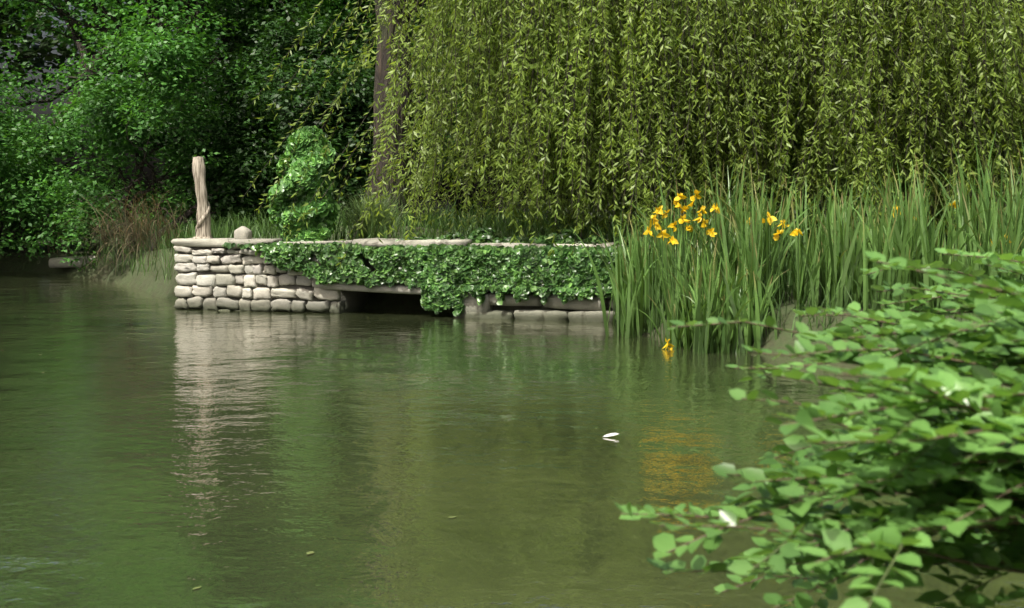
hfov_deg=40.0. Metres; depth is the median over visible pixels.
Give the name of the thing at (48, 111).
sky
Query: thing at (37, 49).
tree
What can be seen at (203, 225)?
carved post
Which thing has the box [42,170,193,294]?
dry grass
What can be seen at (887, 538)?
shrub
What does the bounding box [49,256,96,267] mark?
stone block
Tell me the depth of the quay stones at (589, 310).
19.88 m
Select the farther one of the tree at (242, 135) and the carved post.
the tree at (242, 135)
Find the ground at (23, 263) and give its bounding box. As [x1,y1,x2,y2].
[0,200,989,367]
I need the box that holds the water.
[0,200,1023,607]
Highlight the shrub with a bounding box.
[613,248,1023,607]
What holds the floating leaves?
on the water
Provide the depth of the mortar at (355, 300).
19.99 m
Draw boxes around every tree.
[0,0,826,270]
[0,0,1023,224]
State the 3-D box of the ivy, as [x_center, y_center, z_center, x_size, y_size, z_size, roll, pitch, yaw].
[-0.787,-1.182,19.317,6.847,2.626,1.189,1,5,19]
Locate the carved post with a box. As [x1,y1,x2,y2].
[192,157,212,238]
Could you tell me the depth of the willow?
18.96 m
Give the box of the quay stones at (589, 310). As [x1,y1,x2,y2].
[171,226,698,321]
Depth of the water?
8.72 m
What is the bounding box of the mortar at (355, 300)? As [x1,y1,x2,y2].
[178,247,612,312]
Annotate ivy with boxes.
[222,125,651,315]
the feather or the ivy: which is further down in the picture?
the feather
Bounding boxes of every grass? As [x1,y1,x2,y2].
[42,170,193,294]
[74,185,1022,346]
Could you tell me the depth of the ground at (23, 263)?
23.52 m
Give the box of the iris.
[571,128,1023,354]
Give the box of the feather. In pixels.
[603,433,618,436]
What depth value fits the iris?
14.97 m
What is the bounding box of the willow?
[240,0,1023,268]
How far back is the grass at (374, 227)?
21.16 m
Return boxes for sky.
[0,0,1005,199]
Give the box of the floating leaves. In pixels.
[40,301,486,589]

